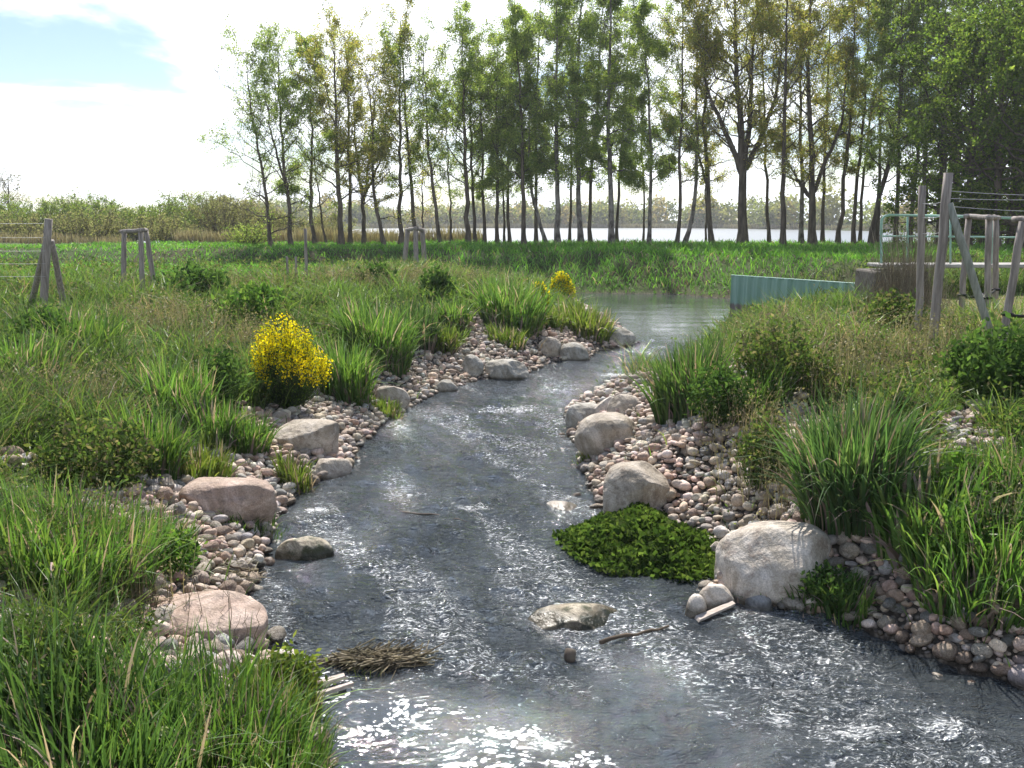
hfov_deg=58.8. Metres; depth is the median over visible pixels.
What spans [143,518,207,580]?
leafy plant
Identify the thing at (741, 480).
cobble
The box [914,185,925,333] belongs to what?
fence post
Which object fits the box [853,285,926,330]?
leafy plant
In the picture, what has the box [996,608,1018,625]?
cobble
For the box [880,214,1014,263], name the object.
railing
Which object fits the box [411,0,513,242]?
alder tree
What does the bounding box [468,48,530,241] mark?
alder tree
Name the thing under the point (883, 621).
cobble
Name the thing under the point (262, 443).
grass tussock
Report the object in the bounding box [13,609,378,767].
grass tussock
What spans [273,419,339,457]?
boulder
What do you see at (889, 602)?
cobble
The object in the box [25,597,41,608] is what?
cobble
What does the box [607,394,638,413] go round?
boulder
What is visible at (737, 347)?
grass tussock
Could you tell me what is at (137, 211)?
willow shrub
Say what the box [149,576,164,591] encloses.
cobble
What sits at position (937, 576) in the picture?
cobble
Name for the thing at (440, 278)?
leafy plant
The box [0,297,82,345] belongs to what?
leafy plant
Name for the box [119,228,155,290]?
tree support frame
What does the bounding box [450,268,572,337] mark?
grass tussock
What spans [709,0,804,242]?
alder tree
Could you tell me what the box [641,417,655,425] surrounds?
cobble
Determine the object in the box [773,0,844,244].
birch tree
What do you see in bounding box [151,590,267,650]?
boulder
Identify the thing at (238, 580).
cobble
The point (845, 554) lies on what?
cobble
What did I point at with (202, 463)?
grass tussock
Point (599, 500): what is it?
cobble
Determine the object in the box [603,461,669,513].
boulder
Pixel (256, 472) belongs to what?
cobble
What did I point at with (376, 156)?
alder tree
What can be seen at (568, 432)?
cobble
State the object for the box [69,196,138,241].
willow shrub
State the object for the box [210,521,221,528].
cobble
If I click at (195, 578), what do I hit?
cobble
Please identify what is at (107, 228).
willow shrub
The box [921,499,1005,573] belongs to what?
leafy plant
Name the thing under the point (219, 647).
cobble
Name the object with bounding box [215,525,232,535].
cobble
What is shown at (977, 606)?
cobble
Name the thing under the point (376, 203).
alder tree
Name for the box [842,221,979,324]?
dry brush
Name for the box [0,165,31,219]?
bare tree
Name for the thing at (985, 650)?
cobble
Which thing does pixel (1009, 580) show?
grass tussock
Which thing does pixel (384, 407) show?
grass tussock
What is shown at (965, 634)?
cobble
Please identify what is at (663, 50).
alder tree
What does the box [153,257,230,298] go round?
leafy plant
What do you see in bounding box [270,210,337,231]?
willow shrub
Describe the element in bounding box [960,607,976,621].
cobble
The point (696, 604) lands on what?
boulder
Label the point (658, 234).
lake water
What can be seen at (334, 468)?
boulder
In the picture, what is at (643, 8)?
birch tree
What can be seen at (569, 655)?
stump stub
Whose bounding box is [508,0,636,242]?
birch tree
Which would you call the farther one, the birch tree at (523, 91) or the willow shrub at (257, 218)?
the willow shrub at (257, 218)
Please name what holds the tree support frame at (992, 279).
on the ground at (638, 289)
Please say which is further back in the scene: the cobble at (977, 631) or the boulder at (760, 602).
the boulder at (760, 602)
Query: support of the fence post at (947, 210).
on the ground at (638, 289)
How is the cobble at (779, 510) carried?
on the ground at (638, 289)
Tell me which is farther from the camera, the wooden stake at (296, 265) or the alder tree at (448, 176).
the alder tree at (448, 176)
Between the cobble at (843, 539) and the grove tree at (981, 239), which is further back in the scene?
the grove tree at (981, 239)
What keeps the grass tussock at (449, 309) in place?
on the ground at (638, 289)
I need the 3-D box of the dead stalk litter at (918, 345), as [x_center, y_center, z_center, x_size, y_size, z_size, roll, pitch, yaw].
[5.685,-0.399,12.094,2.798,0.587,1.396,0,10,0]
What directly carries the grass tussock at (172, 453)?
on the ground at (638, 289)
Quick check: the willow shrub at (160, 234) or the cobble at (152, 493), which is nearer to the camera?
the cobble at (152, 493)
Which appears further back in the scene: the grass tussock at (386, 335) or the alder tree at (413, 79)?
the alder tree at (413, 79)
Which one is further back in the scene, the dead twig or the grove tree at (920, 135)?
the grove tree at (920, 135)
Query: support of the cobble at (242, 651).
on the ground at (638, 289)
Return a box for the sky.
[0,0,1021,220]
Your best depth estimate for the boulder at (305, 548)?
8.76 m
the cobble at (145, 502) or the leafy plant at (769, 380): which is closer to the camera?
the cobble at (145, 502)
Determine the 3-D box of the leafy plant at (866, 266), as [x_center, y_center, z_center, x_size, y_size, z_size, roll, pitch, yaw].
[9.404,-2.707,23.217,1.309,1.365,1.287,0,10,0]
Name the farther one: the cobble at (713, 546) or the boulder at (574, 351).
the boulder at (574, 351)
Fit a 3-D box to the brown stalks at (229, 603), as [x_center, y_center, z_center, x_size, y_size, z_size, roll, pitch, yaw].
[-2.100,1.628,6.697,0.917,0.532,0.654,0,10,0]
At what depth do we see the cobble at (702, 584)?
7.99 m
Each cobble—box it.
[0,445,24,455]
[5,588,17,598]
[16,588,36,602]
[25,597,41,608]
[109,599,135,614]
[130,499,147,506]
[136,587,151,600]
[139,505,156,516]
[145,491,156,497]
[145,638,163,648]
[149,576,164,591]
[152,588,171,597]
[154,477,174,488]
[156,487,173,500]
[157,638,177,650]
[162,649,175,656]
[164,571,175,582]
[166,504,174,510]
[168,492,174,504]
[173,501,185,513]
[185,524,201,535]
[192,575,198,583]
[195,562,210,572]
[197,555,208,562]
[198,534,212,540]
[203,541,218,551]
[205,638,223,653]
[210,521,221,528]
[210,577,222,584]
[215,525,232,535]
[220,580,236,590]
[224,548,232,554]
[224,560,238,572]
[225,534,237,541]
[228,454,242,462]
[228,577,242,584]
[231,544,245,553]
[235,585,245,594]
[235,641,250,653]
[236,649,246,662]
[238,636,254,647]
[240,571,260,583]
[240,580,254,591]
[246,561,252,568]
[251,584,262,591]
[252,561,266,567]
[254,470,263,479]
[263,546,272,553]
[266,626,286,643]
[286,497,295,505]
[290,457,298,466]
[306,473,319,484]
[313,730,331,746]
[340,445,347,452]
[566,428,576,436]
[589,503,602,508]
[594,496,602,503]
[627,375,638,383]
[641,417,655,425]
[652,435,662,443]
[666,487,676,501]
[681,445,689,455]
[698,580,711,588]
[699,446,711,454]
[710,541,718,551]
[711,485,725,495]
[722,509,735,522]
[735,476,748,487]
[743,514,757,522]
[768,504,785,518]
[781,597,806,611]
[792,511,802,521]
[826,557,844,568]
[833,529,847,544]
[839,543,854,559]
[842,542,859,556]
[842,611,857,620]
[852,567,868,579]
[859,542,876,554]
[868,605,876,614]
[877,615,894,628]
[882,597,895,608]
[889,603,906,613]
[895,576,909,585]
[895,630,909,643]
[897,565,917,579]
[909,632,933,646]
[911,620,931,634]
[920,611,936,623]
[932,641,957,660]
[935,571,953,584]
[938,643,952,657]
[950,612,967,630]
[955,652,972,664]
[959,629,977,639]
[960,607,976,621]
[964,579,984,591]
[965,598,986,610]
[968,626,987,637]
[968,662,987,671]
[971,643,992,657]
[972,655,985,662]
[973,615,995,627]
[990,664,1011,675]
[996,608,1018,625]
[1000,634,1014,646]
[1012,598,1022,610]
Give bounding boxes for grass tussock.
[0,320,92,387]
[0,460,235,615]
[0,484,100,555]
[0,578,275,767]
[2,301,150,361]
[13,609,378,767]
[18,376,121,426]
[88,391,213,479]
[100,343,255,426]
[109,495,219,554]
[156,428,258,478]
[160,386,256,452]
[181,665,367,767]
[207,401,284,455]
[218,508,292,540]
[220,649,358,736]
[259,442,320,494]
[308,288,443,376]
[310,329,399,406]
[342,666,381,681]
[370,394,403,418]
[374,291,458,352]
[423,318,468,354]
[429,292,484,331]
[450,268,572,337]
[479,320,533,351]
[542,305,573,331]
[550,295,623,343]
[572,450,589,463]
[589,322,746,424]
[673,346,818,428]
[719,337,759,357]
[731,373,1015,543]
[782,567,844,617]
[807,563,899,630]
[848,435,1023,572]
[862,456,1023,636]
[946,418,1023,512]
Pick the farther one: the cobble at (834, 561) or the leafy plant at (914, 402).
the leafy plant at (914, 402)
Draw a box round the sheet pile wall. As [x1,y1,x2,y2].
[730,275,854,316]
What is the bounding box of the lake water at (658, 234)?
[144,228,1005,243]
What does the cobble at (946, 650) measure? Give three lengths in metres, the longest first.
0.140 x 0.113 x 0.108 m
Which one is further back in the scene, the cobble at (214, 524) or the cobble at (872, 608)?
the cobble at (214, 524)
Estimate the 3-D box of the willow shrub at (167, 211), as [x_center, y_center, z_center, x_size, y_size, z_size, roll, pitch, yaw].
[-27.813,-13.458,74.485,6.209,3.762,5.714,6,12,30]
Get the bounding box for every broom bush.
[247,311,332,408]
[531,281,550,307]
[549,269,575,298]
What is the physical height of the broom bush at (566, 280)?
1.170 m
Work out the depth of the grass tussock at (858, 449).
7.90 m
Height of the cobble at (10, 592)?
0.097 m
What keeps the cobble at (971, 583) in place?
on the cobble bed at (364, 418)
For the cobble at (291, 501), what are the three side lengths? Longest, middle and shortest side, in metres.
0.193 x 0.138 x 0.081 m
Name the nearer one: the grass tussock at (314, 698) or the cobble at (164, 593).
the grass tussock at (314, 698)
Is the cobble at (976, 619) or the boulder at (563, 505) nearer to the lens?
the cobble at (976, 619)
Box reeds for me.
[296,223,1004,231]
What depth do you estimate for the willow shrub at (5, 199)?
77.92 m
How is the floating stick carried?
on the river water at (506, 685)
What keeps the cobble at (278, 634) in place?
on the ground at (638, 289)
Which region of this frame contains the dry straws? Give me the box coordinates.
[208,549,270,582]
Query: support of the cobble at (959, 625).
on the ground at (638, 289)
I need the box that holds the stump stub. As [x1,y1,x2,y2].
[564,648,575,662]
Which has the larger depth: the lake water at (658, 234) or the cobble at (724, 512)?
the lake water at (658, 234)
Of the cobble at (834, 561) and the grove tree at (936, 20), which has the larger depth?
the grove tree at (936, 20)
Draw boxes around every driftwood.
[317,681,353,696]
[319,673,347,686]
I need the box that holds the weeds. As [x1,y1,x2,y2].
[0,251,1023,760]
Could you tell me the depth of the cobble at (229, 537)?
8.69 m
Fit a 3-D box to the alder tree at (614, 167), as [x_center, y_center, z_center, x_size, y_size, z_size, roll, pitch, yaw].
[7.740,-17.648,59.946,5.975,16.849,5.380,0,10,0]
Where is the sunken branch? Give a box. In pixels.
[599,625,668,644]
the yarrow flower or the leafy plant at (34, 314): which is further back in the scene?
the leafy plant at (34, 314)
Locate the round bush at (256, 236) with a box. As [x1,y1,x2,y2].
[217,220,280,244]
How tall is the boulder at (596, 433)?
0.673 m
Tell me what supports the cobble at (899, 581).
on the ground at (638, 289)
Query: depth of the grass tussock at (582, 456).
12.14 m
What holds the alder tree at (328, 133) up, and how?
on the ground at (638, 289)
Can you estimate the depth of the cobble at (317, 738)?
5.62 m
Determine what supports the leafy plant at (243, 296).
on the ground at (638, 289)
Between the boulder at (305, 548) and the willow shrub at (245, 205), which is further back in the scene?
the willow shrub at (245, 205)
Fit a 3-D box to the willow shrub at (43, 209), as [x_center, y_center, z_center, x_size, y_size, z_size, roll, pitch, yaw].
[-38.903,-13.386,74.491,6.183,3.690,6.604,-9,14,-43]
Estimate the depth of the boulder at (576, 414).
13.96 m
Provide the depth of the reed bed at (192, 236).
64.21 m
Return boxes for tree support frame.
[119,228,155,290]
[402,226,426,262]
[957,214,1000,315]
[999,216,1023,340]
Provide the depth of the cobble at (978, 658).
6.51 m
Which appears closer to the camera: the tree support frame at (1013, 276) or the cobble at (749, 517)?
the cobble at (749, 517)
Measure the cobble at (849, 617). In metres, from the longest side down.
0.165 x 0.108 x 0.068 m
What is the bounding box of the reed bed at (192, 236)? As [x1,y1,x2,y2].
[0,223,482,243]
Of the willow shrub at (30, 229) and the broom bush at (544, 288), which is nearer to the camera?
the broom bush at (544, 288)
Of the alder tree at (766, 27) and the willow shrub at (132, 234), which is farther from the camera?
the willow shrub at (132, 234)
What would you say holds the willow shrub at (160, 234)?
on the ground at (638, 289)
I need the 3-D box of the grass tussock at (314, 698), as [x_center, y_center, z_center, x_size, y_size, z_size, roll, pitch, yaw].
[-1.473,2.010,5.798,0.999,0.671,0.888,0,10,0]
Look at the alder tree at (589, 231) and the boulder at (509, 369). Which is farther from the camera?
the alder tree at (589, 231)
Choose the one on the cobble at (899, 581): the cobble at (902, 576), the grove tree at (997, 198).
the cobble at (902, 576)
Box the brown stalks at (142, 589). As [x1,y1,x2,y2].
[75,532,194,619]
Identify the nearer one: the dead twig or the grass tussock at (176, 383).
the dead twig
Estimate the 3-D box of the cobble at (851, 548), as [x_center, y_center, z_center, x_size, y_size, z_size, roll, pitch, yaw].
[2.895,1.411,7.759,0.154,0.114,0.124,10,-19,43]
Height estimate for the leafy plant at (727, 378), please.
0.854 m
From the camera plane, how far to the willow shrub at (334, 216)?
79.77 m
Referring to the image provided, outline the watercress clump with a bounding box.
[552,501,718,584]
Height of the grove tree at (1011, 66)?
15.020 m
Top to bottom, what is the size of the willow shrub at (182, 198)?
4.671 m
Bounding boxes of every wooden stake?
[286,257,288,277]
[295,257,297,282]
[304,228,307,275]
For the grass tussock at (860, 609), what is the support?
on the ground at (638, 289)
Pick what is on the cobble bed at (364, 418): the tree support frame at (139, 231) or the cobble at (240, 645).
the cobble at (240, 645)
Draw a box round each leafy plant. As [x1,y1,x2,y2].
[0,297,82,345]
[0,625,120,726]
[14,408,159,490]
[79,596,164,652]
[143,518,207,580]
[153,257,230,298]
[184,339,254,410]
[211,272,293,319]
[241,630,335,694]
[353,254,400,289]
[416,262,458,300]
[680,356,764,427]
[727,401,793,490]
[731,312,827,396]
[798,559,862,608]
[852,376,948,438]
[853,256,890,281]
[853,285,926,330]
[913,440,1000,505]
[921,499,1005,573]
[932,311,1023,405]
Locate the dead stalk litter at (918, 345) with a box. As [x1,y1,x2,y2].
[849,336,980,364]
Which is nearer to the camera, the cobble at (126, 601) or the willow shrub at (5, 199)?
the cobble at (126, 601)
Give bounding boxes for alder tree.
[194,10,323,246]
[230,14,333,244]
[258,23,363,243]
[267,0,400,244]
[286,102,346,241]
[308,23,397,243]
[310,64,414,243]
[318,44,419,244]
[345,0,449,240]
[362,14,450,245]
[393,24,472,243]
[395,128,462,227]
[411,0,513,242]
[424,68,477,240]
[438,23,498,241]
[444,0,580,244]
[445,36,520,242]
[452,15,526,244]
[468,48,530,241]
[473,15,547,241]
[495,0,593,241]
[542,0,603,239]
[558,0,640,241]
[590,0,662,242]
[613,36,677,240]
[639,0,717,242]
[645,0,751,242]
[673,0,840,244]
[689,122,732,240]
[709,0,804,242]
[738,0,838,244]
[745,0,886,244]
[792,0,922,243]
[795,0,874,244]
[797,0,906,244]
[819,2,904,242]
[838,1,941,241]
[848,0,954,242]
[851,0,964,245]
[862,0,977,241]
[872,0,958,241]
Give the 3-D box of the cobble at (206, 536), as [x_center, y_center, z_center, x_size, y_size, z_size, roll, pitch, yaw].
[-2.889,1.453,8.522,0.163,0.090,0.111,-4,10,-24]
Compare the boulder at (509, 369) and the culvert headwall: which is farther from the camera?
the culvert headwall
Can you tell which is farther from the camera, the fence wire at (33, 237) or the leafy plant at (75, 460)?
the fence wire at (33, 237)
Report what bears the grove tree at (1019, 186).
on the ground at (638, 289)
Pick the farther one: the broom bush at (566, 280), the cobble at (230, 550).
the broom bush at (566, 280)
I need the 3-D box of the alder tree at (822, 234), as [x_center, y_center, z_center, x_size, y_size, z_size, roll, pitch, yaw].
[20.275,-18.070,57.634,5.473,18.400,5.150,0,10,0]
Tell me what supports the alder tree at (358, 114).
on the ground at (638, 289)
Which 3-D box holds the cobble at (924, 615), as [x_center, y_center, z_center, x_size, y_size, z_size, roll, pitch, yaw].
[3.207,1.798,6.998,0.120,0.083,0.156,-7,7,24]
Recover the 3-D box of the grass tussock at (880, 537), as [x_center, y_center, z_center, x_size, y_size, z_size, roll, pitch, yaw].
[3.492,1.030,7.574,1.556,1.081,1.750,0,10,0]
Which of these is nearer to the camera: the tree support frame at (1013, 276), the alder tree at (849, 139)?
the tree support frame at (1013, 276)
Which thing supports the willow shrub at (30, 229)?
on the ground at (638, 289)
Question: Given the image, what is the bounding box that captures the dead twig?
[225,562,250,571]
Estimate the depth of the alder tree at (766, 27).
51.62 m
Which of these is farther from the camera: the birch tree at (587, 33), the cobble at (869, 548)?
the birch tree at (587, 33)
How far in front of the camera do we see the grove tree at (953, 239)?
60.24 m
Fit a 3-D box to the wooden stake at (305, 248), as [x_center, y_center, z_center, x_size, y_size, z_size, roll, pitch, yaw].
[-6.069,-3.632,26.778,0.124,1.873,0.109,-3,11,-15]
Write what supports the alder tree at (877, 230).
on the ground at (638, 289)
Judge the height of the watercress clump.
0.411 m
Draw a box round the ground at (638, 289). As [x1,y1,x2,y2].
[0,221,1023,767]
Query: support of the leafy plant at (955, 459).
on the ground at (638, 289)
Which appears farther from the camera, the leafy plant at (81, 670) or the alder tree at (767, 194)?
the alder tree at (767, 194)
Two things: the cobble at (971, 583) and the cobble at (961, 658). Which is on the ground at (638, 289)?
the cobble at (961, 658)
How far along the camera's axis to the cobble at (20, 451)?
9.05 m
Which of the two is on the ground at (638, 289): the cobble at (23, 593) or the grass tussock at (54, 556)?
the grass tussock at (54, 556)
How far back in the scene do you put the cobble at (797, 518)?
8.31 m
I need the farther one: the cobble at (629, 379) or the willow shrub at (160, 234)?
the willow shrub at (160, 234)
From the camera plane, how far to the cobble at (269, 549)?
8.89 m
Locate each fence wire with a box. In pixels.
[0,223,45,276]
[923,191,1015,233]
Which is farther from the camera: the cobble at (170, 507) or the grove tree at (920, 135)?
the grove tree at (920, 135)
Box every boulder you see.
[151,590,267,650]
[179,477,277,523]
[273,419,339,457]
[275,536,333,560]
[275,649,305,664]
[315,458,351,479]
[375,386,409,409]
[436,379,458,391]
[461,354,483,376]
[485,359,528,379]
[528,602,617,629]
[538,337,560,357]
[546,501,576,510]
[559,342,588,360]
[565,403,596,427]
[574,412,636,456]
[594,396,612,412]
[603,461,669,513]
[604,326,635,346]
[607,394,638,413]
[685,593,706,617]
[699,584,734,609]
[714,521,831,605]
[744,595,772,610]
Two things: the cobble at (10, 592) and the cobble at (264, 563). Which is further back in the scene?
the cobble at (264, 563)
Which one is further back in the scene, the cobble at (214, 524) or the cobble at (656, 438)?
the cobble at (656, 438)
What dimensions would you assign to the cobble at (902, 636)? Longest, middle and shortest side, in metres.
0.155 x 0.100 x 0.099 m
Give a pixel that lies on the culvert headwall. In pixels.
(864, 275)
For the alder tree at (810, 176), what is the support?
on the ground at (638, 289)
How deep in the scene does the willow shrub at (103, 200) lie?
79.99 m
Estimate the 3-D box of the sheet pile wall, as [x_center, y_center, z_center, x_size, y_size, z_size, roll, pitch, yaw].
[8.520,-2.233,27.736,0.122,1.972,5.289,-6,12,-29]
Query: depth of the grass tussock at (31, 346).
11.67 m
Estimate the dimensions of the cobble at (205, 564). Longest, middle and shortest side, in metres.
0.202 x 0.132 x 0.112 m
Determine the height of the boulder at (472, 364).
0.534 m
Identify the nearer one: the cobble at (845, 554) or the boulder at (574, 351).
the cobble at (845, 554)
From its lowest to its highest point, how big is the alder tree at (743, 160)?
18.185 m
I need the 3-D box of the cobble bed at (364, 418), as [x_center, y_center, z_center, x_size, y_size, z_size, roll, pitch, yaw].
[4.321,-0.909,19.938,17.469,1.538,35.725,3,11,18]
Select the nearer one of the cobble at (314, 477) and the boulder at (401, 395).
the cobble at (314, 477)
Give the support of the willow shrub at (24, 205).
on the ground at (638, 289)
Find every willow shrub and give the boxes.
[0,190,25,233]
[0,193,41,230]
[0,198,78,236]
[0,209,61,239]
[19,192,99,237]
[50,185,122,229]
[52,205,137,240]
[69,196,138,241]
[97,201,156,241]
[113,209,203,242]
[125,198,205,240]
[127,204,163,238]
[147,188,216,233]
[179,190,228,236]
[185,189,253,235]
[208,188,278,234]
[226,198,287,229]
[238,208,308,232]
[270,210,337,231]
[303,212,368,233]
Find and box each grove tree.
[857,0,1023,244]
[869,2,1008,242]
[877,0,1023,247]
[883,0,1023,246]
[886,0,1009,242]
[887,0,1023,247]
[917,0,1023,244]
[918,0,1023,238]
[927,0,1009,242]
[933,0,1023,244]
[939,0,1023,235]
[951,17,1023,242]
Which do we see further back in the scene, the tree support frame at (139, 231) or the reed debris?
the tree support frame at (139, 231)
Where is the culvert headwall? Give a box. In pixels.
[854,263,1023,297]
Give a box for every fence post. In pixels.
[29,218,66,307]
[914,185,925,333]
[928,173,992,346]
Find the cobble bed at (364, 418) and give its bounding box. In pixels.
[0,300,1023,767]
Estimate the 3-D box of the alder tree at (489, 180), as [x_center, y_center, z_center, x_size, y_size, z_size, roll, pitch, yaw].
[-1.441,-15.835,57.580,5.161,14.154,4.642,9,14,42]
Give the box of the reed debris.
[306,638,443,679]
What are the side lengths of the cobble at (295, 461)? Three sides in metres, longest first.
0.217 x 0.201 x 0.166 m
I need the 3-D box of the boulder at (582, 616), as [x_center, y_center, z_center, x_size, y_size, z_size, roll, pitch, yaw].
[0.542,2.013,7.503,0.868,0.380,0.468,0,10,0]
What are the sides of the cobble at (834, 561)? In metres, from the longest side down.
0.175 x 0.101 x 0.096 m
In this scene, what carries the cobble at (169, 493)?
on the ground at (638, 289)
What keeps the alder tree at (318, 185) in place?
on the ground at (638, 289)
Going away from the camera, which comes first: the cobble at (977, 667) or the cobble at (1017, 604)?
the cobble at (977, 667)
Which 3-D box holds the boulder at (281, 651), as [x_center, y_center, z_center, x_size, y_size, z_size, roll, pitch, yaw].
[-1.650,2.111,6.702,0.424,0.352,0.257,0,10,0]
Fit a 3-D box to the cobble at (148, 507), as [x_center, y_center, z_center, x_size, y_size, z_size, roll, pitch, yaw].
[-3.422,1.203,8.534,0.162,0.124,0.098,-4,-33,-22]
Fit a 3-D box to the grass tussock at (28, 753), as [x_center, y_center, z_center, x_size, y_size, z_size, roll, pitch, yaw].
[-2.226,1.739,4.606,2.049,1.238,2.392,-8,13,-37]
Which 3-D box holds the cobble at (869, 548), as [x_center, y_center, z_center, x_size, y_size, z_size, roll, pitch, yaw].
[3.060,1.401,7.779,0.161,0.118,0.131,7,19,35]
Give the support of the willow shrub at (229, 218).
on the ground at (638, 289)
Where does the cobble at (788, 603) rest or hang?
on the ground at (638, 289)
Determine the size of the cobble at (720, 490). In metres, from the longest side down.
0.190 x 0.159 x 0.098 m
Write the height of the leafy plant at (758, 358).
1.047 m
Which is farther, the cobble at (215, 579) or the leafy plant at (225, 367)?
the leafy plant at (225, 367)
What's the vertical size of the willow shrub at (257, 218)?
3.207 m
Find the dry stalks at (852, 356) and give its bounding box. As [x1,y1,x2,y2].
[0,258,1023,638]
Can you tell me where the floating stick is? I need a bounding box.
[401,511,466,521]
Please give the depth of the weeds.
11.75 m
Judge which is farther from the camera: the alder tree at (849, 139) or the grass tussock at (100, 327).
the alder tree at (849, 139)
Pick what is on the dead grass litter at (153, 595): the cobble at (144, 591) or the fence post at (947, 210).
the cobble at (144, 591)
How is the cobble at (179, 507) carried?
on the cobble bed at (364, 418)
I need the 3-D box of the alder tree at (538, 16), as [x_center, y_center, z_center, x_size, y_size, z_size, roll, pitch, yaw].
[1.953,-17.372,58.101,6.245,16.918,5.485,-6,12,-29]
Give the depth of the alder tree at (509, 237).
58.14 m
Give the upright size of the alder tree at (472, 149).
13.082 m
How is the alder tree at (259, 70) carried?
on the ground at (638, 289)
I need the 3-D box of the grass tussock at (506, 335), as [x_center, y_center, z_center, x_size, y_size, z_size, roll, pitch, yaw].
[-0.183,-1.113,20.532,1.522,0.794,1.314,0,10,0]
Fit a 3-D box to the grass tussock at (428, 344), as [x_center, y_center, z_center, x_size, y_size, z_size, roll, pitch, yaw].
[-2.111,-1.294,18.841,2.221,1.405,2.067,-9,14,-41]
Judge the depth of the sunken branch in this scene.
7.11 m
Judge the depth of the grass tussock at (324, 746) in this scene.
5.25 m
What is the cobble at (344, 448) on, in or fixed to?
on the ground at (638, 289)
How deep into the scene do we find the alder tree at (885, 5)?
56.10 m
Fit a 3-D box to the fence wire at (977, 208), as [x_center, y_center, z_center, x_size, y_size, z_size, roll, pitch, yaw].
[7.094,-2.386,12.727,2.242,0.594,1.988,3,11,16]
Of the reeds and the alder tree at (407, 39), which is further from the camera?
the reeds
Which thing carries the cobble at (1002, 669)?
on the cobble bed at (364, 418)
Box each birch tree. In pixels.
[484,61,567,241]
[491,0,614,241]
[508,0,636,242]
[557,0,667,244]
[602,0,710,243]
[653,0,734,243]
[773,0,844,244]
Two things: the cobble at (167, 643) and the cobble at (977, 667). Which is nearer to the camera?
the cobble at (167, 643)
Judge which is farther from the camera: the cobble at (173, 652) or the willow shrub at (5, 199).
the willow shrub at (5, 199)
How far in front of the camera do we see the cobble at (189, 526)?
8.58 m
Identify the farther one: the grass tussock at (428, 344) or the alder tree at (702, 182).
the alder tree at (702, 182)
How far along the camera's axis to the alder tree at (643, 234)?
61.47 m
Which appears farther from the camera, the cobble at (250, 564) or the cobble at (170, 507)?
the cobble at (170, 507)
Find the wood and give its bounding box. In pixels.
[203,188,1007,227]
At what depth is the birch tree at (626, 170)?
54.83 m
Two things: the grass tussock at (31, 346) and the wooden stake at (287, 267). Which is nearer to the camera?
the grass tussock at (31, 346)
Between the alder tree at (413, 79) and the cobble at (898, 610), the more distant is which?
the alder tree at (413, 79)
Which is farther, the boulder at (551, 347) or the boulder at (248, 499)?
the boulder at (551, 347)
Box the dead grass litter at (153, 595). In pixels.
[118,585,172,614]
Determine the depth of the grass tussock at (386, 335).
16.81 m
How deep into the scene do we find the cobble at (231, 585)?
7.57 m
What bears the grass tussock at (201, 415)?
on the ground at (638, 289)
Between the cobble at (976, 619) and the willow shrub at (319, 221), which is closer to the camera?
the cobble at (976, 619)
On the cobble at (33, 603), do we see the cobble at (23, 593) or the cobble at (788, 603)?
the cobble at (23, 593)
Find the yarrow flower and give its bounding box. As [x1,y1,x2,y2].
[151,726,174,740]
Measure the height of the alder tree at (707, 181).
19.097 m
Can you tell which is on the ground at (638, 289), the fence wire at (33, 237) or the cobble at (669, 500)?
the cobble at (669, 500)
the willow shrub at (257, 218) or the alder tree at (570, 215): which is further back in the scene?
the willow shrub at (257, 218)
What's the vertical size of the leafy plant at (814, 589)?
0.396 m
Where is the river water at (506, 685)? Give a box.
[248,293,1023,767]
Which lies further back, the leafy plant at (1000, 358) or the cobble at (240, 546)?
the leafy plant at (1000, 358)
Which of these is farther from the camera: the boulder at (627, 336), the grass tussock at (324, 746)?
the boulder at (627, 336)
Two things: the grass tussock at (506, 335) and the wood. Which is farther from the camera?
the wood
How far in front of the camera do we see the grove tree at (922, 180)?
73.11 m
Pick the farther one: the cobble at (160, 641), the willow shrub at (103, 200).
the willow shrub at (103, 200)
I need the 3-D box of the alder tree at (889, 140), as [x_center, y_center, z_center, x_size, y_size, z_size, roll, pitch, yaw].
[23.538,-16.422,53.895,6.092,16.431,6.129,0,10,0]
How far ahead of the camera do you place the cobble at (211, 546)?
8.26 m
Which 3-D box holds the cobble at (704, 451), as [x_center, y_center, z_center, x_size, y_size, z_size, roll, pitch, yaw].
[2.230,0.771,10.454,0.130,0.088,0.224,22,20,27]
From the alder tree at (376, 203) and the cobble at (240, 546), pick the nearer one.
the cobble at (240, 546)
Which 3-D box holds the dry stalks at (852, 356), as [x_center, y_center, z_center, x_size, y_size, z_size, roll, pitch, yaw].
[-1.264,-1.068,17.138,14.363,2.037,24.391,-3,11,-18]
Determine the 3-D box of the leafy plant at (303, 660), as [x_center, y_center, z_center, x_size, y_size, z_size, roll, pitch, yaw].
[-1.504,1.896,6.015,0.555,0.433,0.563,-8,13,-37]
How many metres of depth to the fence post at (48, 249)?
17.44 m
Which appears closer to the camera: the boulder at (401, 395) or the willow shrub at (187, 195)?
the boulder at (401, 395)
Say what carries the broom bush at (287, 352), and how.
on the ground at (638, 289)
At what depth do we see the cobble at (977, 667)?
6.50 m
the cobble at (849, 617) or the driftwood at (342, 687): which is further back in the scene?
the cobble at (849, 617)
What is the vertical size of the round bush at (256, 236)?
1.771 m
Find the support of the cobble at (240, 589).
on the ground at (638, 289)
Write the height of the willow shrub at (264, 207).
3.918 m
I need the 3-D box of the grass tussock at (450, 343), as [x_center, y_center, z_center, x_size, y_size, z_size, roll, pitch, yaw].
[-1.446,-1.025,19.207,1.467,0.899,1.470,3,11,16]

